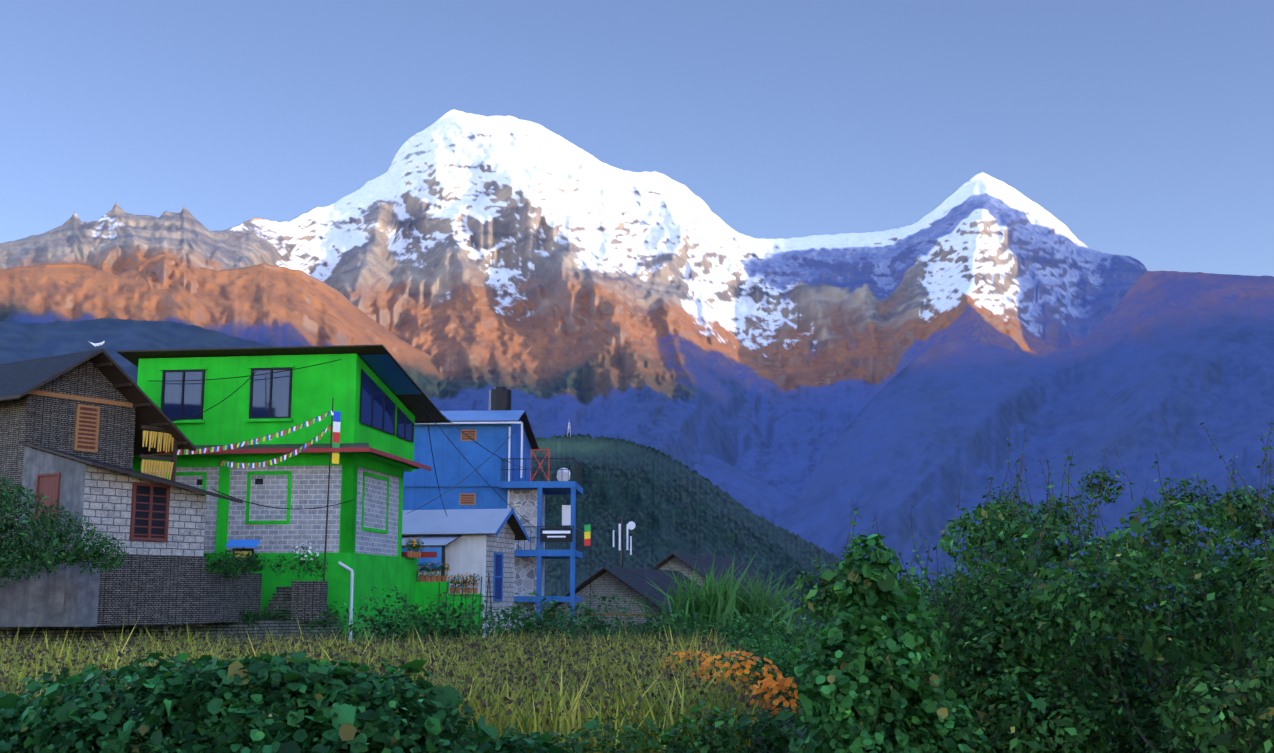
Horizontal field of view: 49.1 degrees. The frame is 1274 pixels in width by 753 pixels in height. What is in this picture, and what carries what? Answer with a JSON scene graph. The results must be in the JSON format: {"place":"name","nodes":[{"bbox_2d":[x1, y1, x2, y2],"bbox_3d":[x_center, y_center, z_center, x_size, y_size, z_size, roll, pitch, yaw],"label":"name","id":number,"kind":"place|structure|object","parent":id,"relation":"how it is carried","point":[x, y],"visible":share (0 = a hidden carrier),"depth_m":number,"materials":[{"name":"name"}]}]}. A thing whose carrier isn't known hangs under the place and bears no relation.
{"place":"outdoors","nodes":[
{"label":"outdoors","id":0,"kind":"place"},
{"bbox_2d":[0,318,271,383],"bbox_3d":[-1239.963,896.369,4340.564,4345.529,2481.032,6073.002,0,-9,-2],"label":"hill","id":1,"kind":"structure","parent":0,"point":[20,341],"depth_m":4915.14,"materials":[{"name":"blue stone"}]},
{"bbox_2d":[0,109,1224,643],"bbox_3d":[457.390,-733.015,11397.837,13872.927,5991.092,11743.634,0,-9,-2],"label":"snowy mountain","id":2,"kind":"structure","parent":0,"point":[554,283],"depth_m":12271.87,"materials":[{"name":"white snow"}]},
{"bbox_2d":[0,254,1234,668],"bbox_3d":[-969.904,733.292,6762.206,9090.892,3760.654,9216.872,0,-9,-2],"label":"mountain ridge","id":3,"kind":"structure","parent":0,"point":[272,306],"depth_m":8402.77,"materials":[{"name":"brown stone"}]},
{"bbox_2d":[0,0,1273,276],"label":"sky","id":4,"kind":"structure","parent":0,"point":[1145,128],"materials":[{"name":"blue"}]},
{"bbox_2d":[372,626,1262,752],"bbox_3d":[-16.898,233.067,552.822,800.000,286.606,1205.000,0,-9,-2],"label":"ground","id":5,"kind":"structure","parent":0,"point":[760,738],"depth_m":27.74,"materials":[{"name":"plant"}]},
{"bbox_2d":[0,618,341,648],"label":"village terrace","id":6,"kind":"structure","parent":5,"relation":"on","point":[285,626],"depth_m":38.04,"materials":[{"name":"stone"}]},
{"bbox_2d":[0,349,241,626],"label":"stone house","id":7,"kind":"structure","parent":6,"relation":"on","point":[79,431],"depth_m":35.97,"materials":[{"name":"grey brick"}]},
{"bbox_2d":[88,341,104,347],"bbox_3d":[-14.409,-0.854,37.112,0.467,0.214,0.107,0,-9,-2],"label":"dove on ridge","id":8,"kind":"object","parent":7,"relation":"on","point":[98,344],"visible":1,"depth_m":37.10,"materials":[{"name":"white plastic"}]},
{"bbox_2d":[0,562,327,626],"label":"retaining walls","id":9,"kind":"structure","parent":6,"relation":"on","point":[31,603],"depth_m":37.31,"materials":[{"name":"paint"}]},
{"bbox_2d":[0,472,128,587],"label":"wall shrub leaves","id":10,"kind":"object","parent":9,"relation":"on","point":[95,553],"visible":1,"depth_m":31.30,"materials":[{"name":"green plant"}]},
{"bbox_2d":[203,544,328,579],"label":"garden plant leaves","id":11,"kind":"object","parent":9,"relation":"on","point":[317,567],"visible":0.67,"depth_m":40.21,"materials":[{"name":"green plant"}]},
{"bbox_2d":[294,543,318,560],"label":"white flowers","id":12,"kind":"object","parent":11,"relation":"on","point":[309,551],"visible":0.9,"depth_m":40.22,"materials":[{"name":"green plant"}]},
{"bbox_2d":[16,548,339,632],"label":"shrubs","id":13,"kind":"object","parent":6,"relation":"on","point":[219,565],"visible":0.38,"depth_m":38.73,"materials":[{"name":"green plant"}]},
{"bbox_2d":[0,651,572,752],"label":"squash vine leaves","id":14,"kind":"object","parent":5,"relation":"on","point":[348,717],"visible":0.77,"depth_m":14.24,"materials":[{"name":"green plant"}]},
{"bbox_2d":[117,344,482,643],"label":"green house","id":15,"kind":"structure","parent":5,"relation":"on","point":[371,390],"depth_m":42.42,"materials":[{"name":"paint"}]},
{"bbox_2d":[225,540,477,593],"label":"flower pots","id":16,"kind":"object","parent":15,"relation":"on","point":[253,543],"visible":0.69,"depth_m":40.53,"materials":[{"name":"blue plastic"}]},
{"bbox_2d":[404,537,480,587],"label":"potted flowers","id":17,"kind":"object","parent":16,"relation":"in","point":[416,548],"depth_m":47.81,"materials":[{"name":"green plant"}]},
{"bbox_2d":[148,359,676,590],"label":"overhead wires","id":18,"kind":"object","parent":15,"relation":"attached to","point":[431,450],"visible":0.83,"depth_m":47.87,"materials":[{"name":"black metal"}]},
{"bbox_2d":[177,398,590,628],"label":"prayer flags","id":19,"kind":"object","parent":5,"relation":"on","point":[335,418],"visible":1,"depth_m":40.88,"materials":[{"name":"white cloth"}]},
{"bbox_2d":[0,619,770,752],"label":"millet field blades","id":20,"kind":"object","parent":5,"relation":"on","point":[555,722],"visible":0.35,"depth_m":20.10,"materials":[{"name":"green plant"}]},
{"bbox_2d":[0,613,758,725],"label":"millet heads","id":21,"kind":"object","parent":20,"relation":"attached to","point":[479,669],"visible":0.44,"depth_m":22.80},
{"bbox_2d":[401,508,529,636],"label":"guest house","id":22,"kind":"structure","parent":5,"relation":"on","point":[479,542],"depth_m":50.00,"materials":[{"name":"paint"}]},
{"bbox_2d":[436,573,499,622],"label":"stick fence","id":23,"kind":"object","parent":5,"relation":"on","point":[480,596],"visible":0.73,"depth_m":45.72,"materials":[{"name":"brown wood"}]},
{"bbox_2d":[403,386,582,629],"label":"blue hotel","id":24,"kind":"structure","parent":5,"relation":"on","point":[492,430],"depth_m":61.92,"materials":[{"name":"paint"}]},
{"bbox_2d":[51,700,1023,752],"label":"low bushes","id":25,"kind":"object","parent":5,"relation":"on","point":[773,731],"visible":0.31,"depth_m":15.35,"materials":[{"name":"green plant"}]},
{"bbox_2d":[307,583,826,649],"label":"bush leaves","id":26,"kind":"object","parent":5,"relation":"on","point":[526,624],"visible":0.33,"depth_m":37.94,"materials":[{"name":"green plant"}]},
{"bbox_2d":[544,567,700,626],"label":"cottage","id":27,"kind":"structure","parent":5,"relation":"on","point":[622,583],"depth_m":69.24,"materials":[{"name":"stone"}]},
{"bbox_2d":[613,507,634,567],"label":"telecom mast","id":28,"kind":"object","parent":5,"relation":"on","point":[630,525],"visible":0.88,"depth_m":91.37,"materials":[{"name":"white metal"}]},
{"bbox_2d":[658,650,722,673],"bbox_3d":[0.858,5.090,22.997,1.228,1.131,1.248,0,-9,-2],"label":"marigold","id":29,"kind":"object","parent":5,"relation":"on","point":[688,657],"depth_m":22.88,"materials":[{"name":"orange plant"}]},
{"bbox_2d":[615,548,826,635],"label":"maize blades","id":30,"kind":"object","parent":5,"relation":"on","point":[715,601],"visible":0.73,"depth_m":56.56,"materials":[{"name":"green plant"}]},
{"bbox_2d":[652,553,795,612],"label":"cottage","id":31,"kind":"structure","parent":5,"relation":"on","point":[679,561],"depth_m":81.12,"materials":[{"name":"stone"}]},
{"bbox_2d":[689,651,788,730],"bbox_3d":[1.510,4.826,21.032,1.612,1.356,1.565,0,-9,-2],"label":"marigold","id":32,"kind":"object","parent":5,"relation":"on","point":[765,668],"depth_m":20.82,"materials":[{"name":"orange plant"}]},
{"bbox_2d":[707,625,828,697],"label":"bush leaves","id":33,"kind":"object","parent":5,"relation":"on","point":[768,652],"visible":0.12,"depth_m":28.75,"materials":[{"name":"green plant"}]},
{"bbox_2d":[741,675,808,744],"bbox_3d":[1.986,4.684,19.037,1.266,1.175,1.314,0,-9,-2],"label":"marigold","id":34,"kind":"object","parent":5,"relation":"on","point":[772,683],"depth_m":18.89,"materials":[{"name":"orange plant"}]},
{"bbox_2d":[782,531,1001,752],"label":"vine shrub","id":35,"kind":"object","parent":5,"relation":"on","point":[866,643],"depth_m":13.69,"materials":[{"name":"green plant"}]},
{"bbox_2d":[792,499,1091,752],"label":"bush","id":36,"kind":"object","parent":5,"relation":"on","point":[992,645],"depth_m":15.81,"materials":[{"name":"green plant"}]},
{"bbox_2d":[784,499,1111,732],"bbox_3d":[4.135,3.688,19.407,4.327,3.997,3.736,0,-9,-2],"label":"bush","id":37,"kind":"object","parent":5,"relation":"on","point":[912,572],"depth_m":19.24,"materials":[{"name":"green plant"}]},
{"bbox_2d":[948,428,1133,661],"bbox_3d":[6.925,3.827,24.107,3.442,5.883,4.817,-4,-10,22],"label":"bush","id":38,"kind":"object","parent":5,"relation":"on","point":[1057,507],"depth_m":24.35,"materials":[{"name":"green plant"}]},
{"bbox_2d":[938,452,1273,752],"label":"bush","id":39,"kind":"object","parent":5,"relation":"on","point":[1061,609],"depth_m":14.40,"materials":[{"name":"green plant"}]},
{"bbox_2d":[1027,472,1273,752],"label":"bush","id":40,"kind":"object","parent":5,"relation":"on","point":[1132,672],"depth_m":16.78,"materials":[{"name":"green plant"}]},
{"bbox_2d":[1148,493,1273,752],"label":"bush","id":41,"kind":"object","parent":5,"relation":"on","point":[1207,731],"depth_m":12.74,"materials":[{"name":"green plant"}]},
{"bbox_2d":[1156,423,1273,687],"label":"tree","id":42,"kind":"object","parent":5,"relation":"on","point":[1244,512],"depth_m":19.86,"materials":[{"name":"green plant"}]},
{"bbox_2d":[1184,427,1273,737],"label":"tree","id":43,"kind":"object","parent":5,"relation":"on","point":[1261,507],"depth_m":16.17,"materials":[{"name":"green plant"}]},
{"bbox_2d":[532,433,1269,706],"bbox_3d":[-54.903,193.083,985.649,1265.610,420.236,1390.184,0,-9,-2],"label":"forested hill","id":44,"kind":"structure","parent":0,"point":[668,504],"depth_m":1293.81,"materials":[{"name":"green plant"}]},
{"bbox_2d":[774,271,1273,636],"bbox_3d":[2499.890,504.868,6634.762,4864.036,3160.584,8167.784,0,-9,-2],"label":"mountain slope","id":45,"kind":"structure","parent":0,"point":[1149,367],"depth_m":7104.50,"materials":[{"name":"blue stone"}]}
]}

